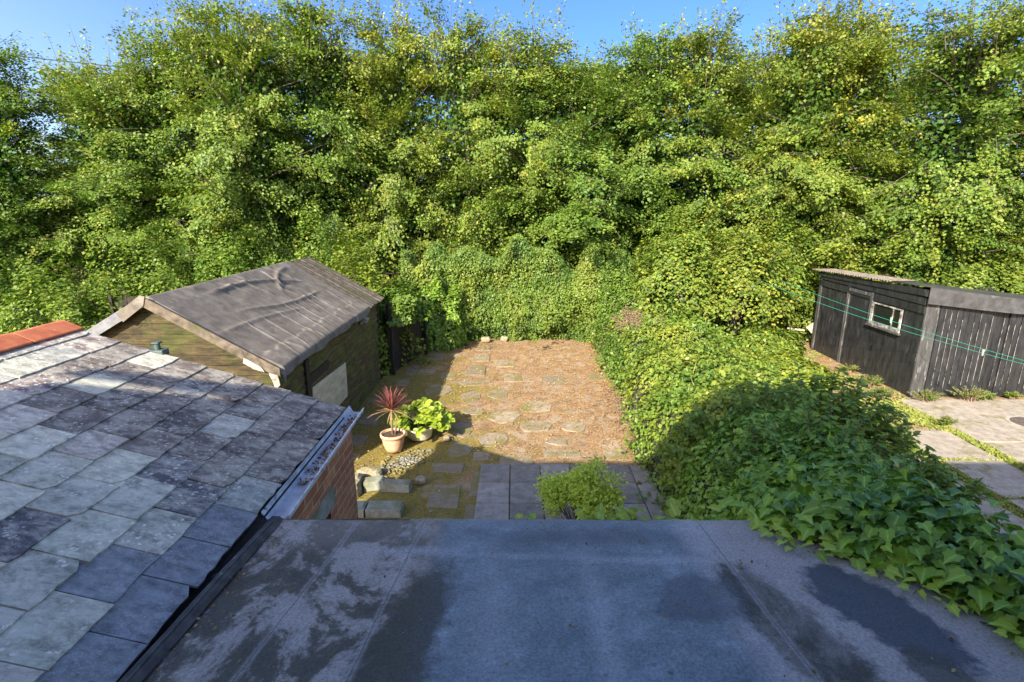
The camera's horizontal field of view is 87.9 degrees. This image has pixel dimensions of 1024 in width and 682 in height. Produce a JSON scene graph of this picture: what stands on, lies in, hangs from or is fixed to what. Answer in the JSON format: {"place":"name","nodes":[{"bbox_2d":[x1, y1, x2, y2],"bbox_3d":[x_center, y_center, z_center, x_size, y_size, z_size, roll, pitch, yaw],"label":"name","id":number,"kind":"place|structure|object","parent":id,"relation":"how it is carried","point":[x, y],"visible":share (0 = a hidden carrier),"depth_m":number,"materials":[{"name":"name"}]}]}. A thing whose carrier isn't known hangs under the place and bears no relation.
{"place":"outdoors","nodes":[
{"label":"outdoors","id":0,"kind":"place"},
{"bbox_2d":[352,345,632,518],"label":"garden paving","id":1,"kind":"structure","parent":0,"point":[446,497],"depth_m":10.48,"materials":[{"name":"grey stone"}]},
{"bbox_2d":[0,0,1023,213],"label":"sky","id":2,"kind":"structure","parent":0,"point":[589,19],"materials":[{"name":"blue"}]},
{"bbox_2d":[4,213,1023,519],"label":"ground","id":3,"kind":"structure","parent":0,"point":[414,499],"depth_m":11.29,"materials":[{"name":"brown soil"}]},
{"bbox_2d":[0,124,69,315],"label":"hedgerow tree","id":4,"kind":"object","parent":3,"relation":"on","point":[19,201],"visible":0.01,"depth_m":17.41,"materials":[{"name":"green plant"}]},
{"bbox_2d":[0,220,79,332],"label":"bush","id":5,"kind":"object","parent":3,"relation":"on","point":[3,273],"visible":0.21,"depth_m":15.89,"materials":[{"name":"green plant"}]},
{"bbox_2d":[0,254,123,334],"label":"bush","id":6,"kind":"object","parent":3,"relation":"on","point":[73,314],"visible":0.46,"depth_m":13.96,"materials":[{"name":"green plant"}]},
{"bbox_2d":[0,29,143,329],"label":"hedgerow tree","id":7,"kind":"object","parent":3,"relation":"on","point":[12,110],"visible":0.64,"depth_m":16.48,"materials":[{"name":"green plant"}]},
{"bbox_2d":[12,25,185,297],"bbox_3d":[-17.276,-7.184,23.985,12.011,11.852,9.400,-3,15,-11],"label":"hedgerow tree","id":8,"kind":"object","parent":3,"relation":"on","point":[73,148],"visible":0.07,"depth_m":21.65,"materials":[{"name":"green plant"}]},
{"bbox_2d":[0,13,225,317],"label":"hedgerow tree","id":9,"kind":"object","parent":3,"relation":"on","point":[117,129],"visible":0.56,"depth_m":16.81,"materials":[{"name":"green plant"}]},
{"bbox_2d":[108,295,136,314],"bbox_3d":[-8.819,-0.279,14.438,4.091,1.910,0.168,1,15,4],"label":"timber fence","id":10,"kind":"object","parent":3,"relation":"on","point":[126,301],"visible":0.06,"depth_m":14.42,"materials":[{"name":"brown wood"}]},
{"bbox_2d":[77,227,206,324],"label":"bush","id":11,"kind":"object","parent":3,"relation":"on","point":[178,282],"visible":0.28,"depth_m":14.99,"materials":[{"name":"green plant"}]},
{"bbox_2d":[0,320,363,681],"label":"brick annexe","id":12,"kind":"structure","parent":3,"relation":"on","point":[143,491],"depth_m":2.92,"materials":[{"name":"stone"}]},
{"bbox_2d":[77,0,311,294],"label":"hedgerow tree","id":13,"kind":"object","parent":3,"relation":"on","point":[168,98],"visible":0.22,"depth_m":16.93,"materials":[{"name":"green plant"}]},
{"bbox_2d":[7,54,148,69],"bbox_3d":[-19.387,-9.647,16.736,21.589,1.730,0.030,-3,15,-13],"label":"overhead cable","id":14,"kind":"object","parent":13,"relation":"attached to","point":[64,61],"visible":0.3,"depth_m":17.79,"materials":[{"name":"black plastic"}]},
{"bbox_2d":[146,32,312,247],"bbox_3d":[-12.597,-7.239,23.251,10.011,11.278,9.276,3,15,11],"label":"hedgerow tree","id":15,"kind":"object","parent":3,"relation":"on","point":[263,130],"depth_m":22.07,"materials":[{"name":"green plant"}]},
{"bbox_2d":[188,226,276,285],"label":"bush","id":16,"kind":"object","parent":3,"relation":"on","point":[219,258],"visible":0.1,"depth_m":15.21,"materials":[{"name":"green plant"}]},
{"bbox_2d":[110,0,359,277],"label":"hedgerow tree","id":17,"kind":"object","parent":3,"relation":"on","point":[236,60],"visible":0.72,"depth_m":16.53,"materials":[{"name":"green plant"}]},
{"bbox_2d":[87,257,383,415],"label":"timber shed","id":18,"kind":"structure","parent":3,"relation":"on","point":[307,326],"depth_m":8.67,"materials":[{"name":"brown wood"}]},
{"bbox_2d":[145,0,485,340],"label":"hedgerow tree","id":19,"kind":"object","parent":3,"relation":"on","point":[314,106],"visible":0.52,"depth_m":17.76,"materials":[{"name":"green plant"}]},
{"bbox_2d":[261,208,383,339],"bbox_3d":[-5.870,-1.963,16.638,3.596,4.262,3.678,0,15,0],"label":"bush","id":20,"kind":"object","parent":3,"relation":"on","point":[302,221],"visible":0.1,"depth_m":16.40,"materials":[{"name":"green plant"}]},
{"bbox_2d":[355,472,363,496],"bbox_3d":[-2.473,2.249,8.152,0.346,0.351,0.510,0,15,0],"label":"rock","id":21,"kind":"object","parent":3,"relation":"on","point":[359,483],"visible":0.2,"depth_m":8.11,"materials":[{"name":"grey stone"}]},
{"bbox_2d":[357,501,367,517],"bbox_3d":[-2.229,2.406,7.608,0.270,0.132,0.260,0,15,-1],"label":"stone block","id":22,"kind":"object","parent":3,"relation":"on","point":[362,506],"depth_m":7.54,"materials":[{"name":"grey stone"}]},
{"bbox_2d":[278,27,459,286],"bbox_3d":[-5.830,-7.047,22.569,12.321,11.389,10.855,-13,19,-40],"label":"hedgerow tree","id":23,"kind":"object","parent":3,"relation":"on","point":[378,184],"visible":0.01,"depth_m":20.57,"materials":[{"name":"green plant"}]},
{"bbox_2d":[357,467,381,480],"bbox_3d":[-2.305,2.160,8.610,0.423,0.216,0.237,0,15,0],"label":"rock","id":24,"kind":"object","parent":3,"relation":"on","point":[369,471],"visible":0.53,"depth_m":8.53,"materials":[{"name":"grey stone"}]},
{"bbox_2d":[363,475,383,491],"bbox_3d":[-2.154,2.216,8.282,0.300,0.162,0.200,-4,15,-14],"label":"stone block","id":25,"kind":"object","parent":3,"relation":"on","point":[372,483],"depth_m":8.20,"materials":[{"name":"grey stone"}]},
{"bbox_2d":[328,224,429,378],"bbox_3d":[-3.995,-1.207,14.439,3.187,3.886,3.181,10,18,34],"label":"bush","id":26,"kind":"object","parent":3,"relation":"on","point":[382,343],"visible":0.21,"depth_m":14.11,"materials":[{"name":"green plant"}]},
{"bbox_2d":[365,501,403,517],"bbox_3d":[-1.819,2.404,7.616,0.500,0.132,0.260,0,15,0],"label":"stone block","id":27,"kind":"object","parent":3,"relation":"on","point":[384,509],"depth_m":7.50,"materials":[{"name":"grey stone"}]},
{"bbox_2d":[367,386,416,452],"bbox_3d":[-2.103,1.361,9.398,0.851,1.219,0.831,0,15,0],"label":"potted cordyline","id":28,"kind":"object","parent":3,"relation":"on","point":[392,438],"visible":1,"depth_m":9.34,"materials":[{"name":"plant"}]},
{"bbox_2d":[302,0,487,287],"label":"hedgerow tree","id":29,"kind":"object","parent":3,"relation":"on","point":[407,71],"visible":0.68,"depth_m":18.21,"materials":[{"name":"green plant"}]},
{"bbox_2d":[381,479,411,492],"bbox_3d":[-1.785,2.239,8.234,0.440,0.142,0.190,1,15,5],"label":"stone block","id":30,"kind":"object","parent":3,"relation":"on","point":[397,485],"depth_m":8.15,"materials":[{"name":"grey stone"}]},
{"bbox_2d":[385,296,427,374],"bbox_3d":[-2.845,-0.299,14.515,0.168,1.910,2.101,4,15,15],"label":"timber fence","id":31,"kind":"object","parent":3,"relation":"on","point":[395,350],"visible":0.59,"depth_m":14.27,"materials":[{"name":"brown wood"}]},
{"bbox_2d":[374,276,433,326],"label":"ivy bush","id":32,"kind":"object","parent":31,"relation":"on","point":[413,305],"visible":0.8,"depth_m":13.76,"materials":[{"name":"green plant"}]},
{"bbox_2d":[414,475,426,484],"bbox_3d":[-1.451,2.213,8.449,0.203,0.120,0.168,0,15,0],"label":"rock","id":33,"kind":"object","parent":3,"relation":"on","point":[420,479],"visible":0.99,"depth_m":8.39,"materials":[{"name":"grey stone"}]},
{"bbox_2d":[389,397,454,440],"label":"potted plant","id":34,"kind":"object","parent":3,"relation":"on","point":[430,414],"visible":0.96,"depth_m":9.84,"materials":[{"name":"green plant"}]},
{"bbox_2d":[417,274,468,351],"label":"ivy bush","id":35,"kind":"object","parent":3,"relation":"on","point":[440,327],"visible":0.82,"depth_m":16.05,"materials":[{"name":"green plant"}]},
{"bbox_2d":[443,435,449,441],"bbox_3d":[-1.224,1.823,9.963,0.134,0.107,0.120,0,15,0],"label":"rock","id":36,"kind":"object","parent":3,"relation":"on","point":[446,438],"visible":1,"depth_m":9.92,"materials":[{"name":"grey stone"}]},
{"bbox_2d":[368,0,537,254],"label":"hedgerow tree","id":37,"kind":"object","parent":3,"relation":"on","point":[459,68],"visible":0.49,"depth_m":18.17,"materials":[{"name":"green plant"}]},
{"bbox_2d":[444,198,516,258],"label":"bush","id":38,"kind":"object","parent":3,"relation":"on","point":[482,242],"visible":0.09,"depth_m":18.48,"materials":[{"name":"green plant"}]},
{"bbox_2d":[358,346,606,511],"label":"gravel","id":39,"kind":"structure","parent":3,"relation":"on","point":[408,461],"depth_m":9.17,"materials":[{"name":"grey gravel"}]},
{"bbox_2d":[481,336,489,342],"bbox_3d":[-0.850,-0.045,17.035,0.296,0.202,0.212,0,15,0],"label":"rock","id":40,"kind":"object","parent":3,"relation":"on","point":[485,339],"visible":1,"depth_m":16.95,"materials":[{"name":"beige stone"}]},
{"bbox_2d":[352,339,652,507],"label":"leaf litter","id":41,"kind":"object","parent":3,"relation":"on","point":[520,399],"visible":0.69,"depth_m":12.23,"materials":[{"name":"brown plant"}]},
{"bbox_2d":[500,336,507,341],"bbox_3d":[-0.248,-0.071,17.130,0.256,0.191,0.158,0,15,0],"label":"rock","id":42,"kind":"object","parent":3,"relation":"on","point":[504,338],"visible":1,"depth_m":17.07,"materials":[{"name":"beige stone"}]},
{"bbox_2d":[398,37,620,257],"bbox_3d":[-0.129,-7.145,22.972,11.935,11.460,10.112,11,18,36],"label":"hedgerow tree","id":43,"kind":"object","parent":3,"relation":"on","point":[478,156],"depth_m":21.97,"materials":[{"name":"green plant"}]},
{"bbox_2d":[432,0,621,269],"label":"hedgerow tree","id":44,"kind":"object","parent":3,"relation":"on","point":[546,139],"visible":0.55,"depth_m":17.46,"materials":[{"name":"green plant"}]},
{"bbox_2d":[399,233,683,343],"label":"ivy covered wall","id":45,"kind":"structure","parent":3,"relation":"on","point":[512,293],"depth_m":16.78,"materials":[{"name":"green plant"}]},
{"bbox_2d":[524,197,618,271],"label":"bush","id":46,"kind":"object","parent":3,"relation":"on","point":[575,253],"visible":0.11,"depth_m":18.53,"materials":[{"name":"green plant"}]},
{"bbox_2d":[119,516,1023,681],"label":"flat roof extension","id":47,"kind":"object","parent":3,"relation":"on","point":[551,579],"visible":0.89,"depth_m":2.19,"materials":[{"name":"fabric"}]},
{"bbox_2d":[149,517,1014,681],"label":"roof debris","id":48,"kind":"object","parent":47,"relation":"on","point":[569,625],"visible":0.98,"depth_m":2.21,"materials":[{"name":"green plant"}]},
{"bbox_2d":[515,496,729,519],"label":"ivy sprig","id":49,"kind":"object","parent":47,"relation":"attached to","point":[672,503],"visible":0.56,"depth_m":3.08,"materials":[{"name":"green plant"}]},
{"bbox_2d":[463,27,688,266],"bbox_3d":[2.139,-5.513,18.836,8.263,10.243,9.378,-8,17,-29],"label":"hedgerow tree","id":50,"kind":"object","parent":3,"relation":"on","point":[584,115],"visible":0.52,"depth_m":17.32,"materials":[{"name":"green plant"}]},
{"bbox_2d":[588,387,632,426],"bbox_3d":[2.324,1.234,11.552,1.343,0.397,2.493,-3,15,-11],"label":"twig heap","id":51,"kind":"object","parent":3,"relation":"on","point":[616,397],"visible":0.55,"depth_m":11.36,"materials":[{"name":"brown wood"}]},
{"bbox_2d":[519,28,706,341],"bbox_3d":[4.148,-6.649,22.119,11.393,11.166,15.544,-2,15,-7],"label":"hedgerow tree","id":52,"kind":"object","parent":3,"relation":"on","point":[616,275],"visible":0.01,"depth_m":16.80,"materials":[{"name":"green plant"}]},
{"bbox_2d":[632,226,728,332],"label":"bush","id":53,"kind":"object","parent":3,"relation":"on","point":[663,234],"visible":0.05,"depth_m":17.43,"materials":[{"name":"green plant"}]},
{"bbox_2d":[628,205,736,325],"bbox_3d":[4.982,-1.885,16.064,2.907,4.315,3.722,0,15,0],"label":"bush","id":54,"kind":"object","parent":3,"relation":"on","point":[678,258],"visible":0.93,"depth_m":14.93,"materials":[{"name":"green plant"}]},
{"bbox_2d":[565,9,809,288],"bbox_3d":[5.497,-6.256,20.375,8.361,11.286,11.407,1,15,4],"label":"hedgerow tree","id":55,"kind":"object","parent":3,"relation":"on","point":[641,67],"visible":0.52,"depth_m":18.02,"materials":[{"name":"green plant"}]},
{"bbox_2d":[607,0,796,321],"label":"hedgerow tree","id":56,"kind":"object","parent":3,"relation":"on","point":[719,75],"visible":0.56,"depth_m":17.65,"materials":[{"name":"green plant"}]},
{"bbox_2d":[579,254,887,513],"bbox_3d":[5.225,-0.085,12.671,8.300,2.849,12.613,0,15,0],"label":"ivy hedge","id":57,"kind":"object","parent":3,"relation":"on","point":[666,370],"visible":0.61,"depth_m":10.57,"materials":[{"name":"green plant"}]},
{"bbox_2d":[683,225,803,341],"bbox_3d":[6.658,-1.554,15.875,3.631,3.771,3.833,11,18,37],"label":"bush","id":58,"kind":"object","parent":3,"relation":"on","point":[749,287],"visible":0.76,"depth_m":14.73,"materials":[{"name":"green plant"}]},
{"bbox_2d":[759,280,1022,363],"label":"washing line","id":59,"kind":"object","parent":58,"relation":"on","point":[897,328],"visible":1,"depth_m":11.31,"materials":[{"name":"teal plastic"}]},
{"bbox_2d":[776,278,1023,360],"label":"washing line","id":60,"kind":"object","parent":58,"relation":"attached to","point":[908,326],"visible":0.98,"depth_m":11.26,"materials":[{"name":"teal plastic"}]},
{"bbox_2d":[714,232,808,336],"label":"bush","id":61,"kind":"object","parent":3,"relation":"on","point":[741,322],"visible":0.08,"depth_m":17.29,"materials":[{"name":"green plant"}]},
{"bbox_2d":[670,379,860,463],"bbox_3d":[3.007,1.205,6.486,2.164,1.529,1.560,0,15,0],"label":"leafy shrub","id":62,"kind":"object","parent":3,"relation":"on","point":[740,404],"visible":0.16,"depth_m":6.41,"materials":[{"name":"green plant"}]},
{"bbox_2d":[727,365,806,386],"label":"leafy shrub","id":63,"kind":"object","parent":3,"relation":"on","point":[756,371],"visible":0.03,"depth_m":10.26,"materials":[{"name":"green plant"}]},
{"bbox_2d":[734,320,806,355],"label":"bramble","id":64,"kind":"object","parent":3,"relation":"on","point":[761,341],"visible":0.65,"depth_m":14.82,"materials":[{"name":"green plant"}]},
{"bbox_2d":[732,208,821,327],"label":"bush","id":65,"kind":"object","parent":3,"relation":"on","point":[798,272],"visible":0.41,"depth_m":16.27,"materials":[{"name":"green plant"}]},
{"bbox_2d":[679,29,885,258],"bbox_3d":[10.642,-6.879,22.806,12.011,11.852,9.400,-5,15,-20],"label":"hedgerow tree","id":66,"kind":"object","parent":3,"relation":"on","point":[753,127],"visible":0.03,"depth_m":21.59,"materials":[{"name":"green plant"}]},
{"bbox_2d":[749,350,840,389],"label":"bramble","id":67,"kind":"object","parent":3,"relation":"on","point":[787,363],"visible":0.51,"depth_m":12.89,"materials":[{"name":"green plant"}]},
{"bbox_2d":[786,322,813,332],"bbox_3d":[9.082,-0.416,16.305,1.178,1.200,0.102,11,18,36],"label":"leaning panel","id":68,"kind":"object","parent":3,"relation":"on","point":[809,327],"visible":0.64,"depth_m":16.32,"materials":[{"name":"white paint"}]},
{"bbox_2d":[687,0,924,337],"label":"hedgerow tree","id":69,"kind":"object","parent":3,"relation":"on","point":[799,75],"visible":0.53,"depth_m":16.43,"materials":[{"name":"green plant"}]},
{"bbox_2d":[704,392,923,491],"bbox_3d":[2.817,1.383,5.019,1.822,1.817,1.476,0,15,0],"label":"leafy shrub","id":70,"kind":"object","parent":3,"relation":"on","point":[808,419],"visible":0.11,"depth_m":4.89,"materials":[{"name":"green plant"}]},
{"bbox_2d":[718,361,927,475],"bbox_3d":[3.950,1.208,7.029,2.729,1.854,2.197,0,15,0],"label":"leafy shrub","id":71,"kind":"object","parent":3,"relation":"on","point":[849,404],"visible":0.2,"depth_m":6.81,"materials":[{"name":"green plant"}]},
{"bbox_2d":[776,225,880,342],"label":"bush","id":72,"kind":"object","parent":3,"relation":"on","point":[811,311],"visible":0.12,"depth_m":17.14,"materials":[{"name":"green plant"}]},
{"bbox_2d":[725,0,948,337],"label":"hedgerow tree","id":73,"kind":"object","parent":3,"relation":"on","point":[885,60],"visible":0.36,"depth_m":16.61,"materials":[{"name":"green plant"}]},
{"bbox_2d":[653,397,1023,651],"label":"ivy","id":74,"kind":"object","parent":3,"relation":"on","point":[929,537],"visible":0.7,"depth_m":2.74,"materials":[{"name":"green plant"}]},
{"bbox_2d":[900,444,1009,532],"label":"leafy shrub","id":75,"kind":"object","parent":74,"relation":"on","point":[939,476],"visible":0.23,"depth_m":6.09,"materials":[{"name":"green plant"}]},
{"bbox_2d":[836,362,860,372],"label":"weed","id":76,"kind":"object","parent":3,"relation":"on","point":[850,369],"visible":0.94,"depth_m":13.94,"materials":[{"name":"green plant"}]},
{"bbox_2d":[860,374,883,386],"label":"weed","id":77,"kind":"object","parent":3,"relation":"on","point":[870,381],"visible":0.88,"depth_m":12.88,"materials":[{"name":"green plant"}]},
{"bbox_2d":[865,387,895,398],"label":"weed","id":78,"kind":"object","parent":3,"relation":"on","point":[885,390],"visible":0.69,"depth_m":12.08,"materials":[{"name":"green plant"}]},
{"bbox_2d":[750,350,1023,525],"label":"grass","id":79,"kind":"structure","parent":3,"relation":"on","point":[923,419],"depth_m":9.97,"materials":[{"name":"green plant"}]},
{"bbox_2d":[833,43,959,271],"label":"hedgerow tree","id":80,"kind":"object","parent":3,"relation":"on","point":[899,87],"visible":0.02,"depth_m":21.62,"materials":[{"name":"green plant"}]},
{"bbox_2d":[866,425,950,475],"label":"leafy shrub","id":81,"kind":"object","parent":3,"relation":"on","point":[917,462],"visible":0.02,"depth_m":7.77,"materials":[{"name":"green plant"}]},
{"bbox_2d":[799,0,1023,292],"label":"hedgerow tree","id":82,"kind":"object","parent":3,"relation":"on","point":[995,61],"visible":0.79,"depth_m":15.57,"materials":[{"name":"green plant"}]},
{"bbox_2d":[810,269,1023,396],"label":"black shed","id":83,"kind":"structure","parent":3,"relation":"on","point":[904,361],"depth_m":12.18,"materials":[{"name":"paint"}]},
{"bbox_2d":[865,302,903,335],"bbox_3d":[9.101,-0.571,12.991,0.087,0.600,1.210,0,15,0],"label":"window","id":84,"kind":"structure","parent":83,"relation":"in","point":[881,310],"depth_m":12.96,"materials":[{"name":"paint"}]},
{"bbox_2d":[865,215,974,286],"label":"bush","id":85,"kind":"object","parent":3,"relation":"on","point":[889,263],"visible":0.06,"depth_m":16.88,"materials":[{"name":"green plant"}]},
{"bbox_2d":[931,415,958,425],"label":"weed","id":86,"kind":"object","parent":3,"relation":"on","point":[946,420],"visible":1,"depth_m":10.55,"materials":[{"name":"green plant"}]},
{"bbox_2d":[868,72,1023,294],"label":"hedgerow tree","id":87,"kind":"object","parent":3,"relation":"on","point":[1016,239],"visible":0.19,"depth_m":15.86,"materials":[{"name":"green plant"}]},
{"bbox_2d":[977,389,996,399],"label":"weed","id":88,"kind":"object","parent":3,"relation":"on","point":[988,397],"visible":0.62,"depth_m":11.92,"materials":[{"name":"green plant"}]},
{"bbox_2d":[965,231,1023,293],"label":"bush","id":89,"kind":"object","parent":3,"relation":"on","point":[1006,283],"visible":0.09,"depth_m":16.38,"materials":[{"name":"green plant"}]},
{"bbox_2d":[1003,390,1023,398],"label":"weed","id":90,"kind":"object","parent":3,"relation":"on","point":[1011,395],"visible":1,"depth_m":12.04,"materials":[{"name":"green plant"}]},
{"bbox_2d":[474,464,668,519],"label":"patio","id":91,"kind":"structure","parent":0,"point":[492,501],"depth_m":8.17,"materials":[{"name":"grey stone"}]},
{"bbox_2d":[533,451,628,519],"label":"yellow green shrub","id":92,"kind":"object","parent":91,"relation":"on","point":[574,490],"visible":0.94,"depth_m":6.59,"materials":[{"name":"green plant"}]},
{"bbox_2d":[746,5,1022,56],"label":"overhead cable","id":93,"kind":"object","parent":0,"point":[900,29],"visible":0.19,"depth_m":17.35,"materials":[{"name":"black plastic"}]},
{"bbox_2d":[899,399,1023,542],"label":"yard path","id":94,"kind":"structure","parent":0,"point":[985,420],"depth_m":9.86,"materials":[{"name":"concrete"}]},
{"bbox_2d":[907,388,943,402],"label":"weed","id":95,"kind":"object","parent":94,"relation":"on","point":[928,395],"visible":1,"depth_m":11.79,"materials":[{"name":"green plant"}]},
{"bbox_2d":[946,385,993,401],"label":"weed","id":96,"kind":"object","parent":94,"relation":"on","point":[967,396],"visible":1,"depth_m":11.83,"materials":[{"name":"green plant"}]},
{"bbox_2d":[1005,416,1023,427],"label":"manhole cover","id":97,"kind":"object","parent":94,"relation":"on","point":[1017,421],"visible":1,"depth_m":10.76,"materials":[{"name":"metal"}]}
]}

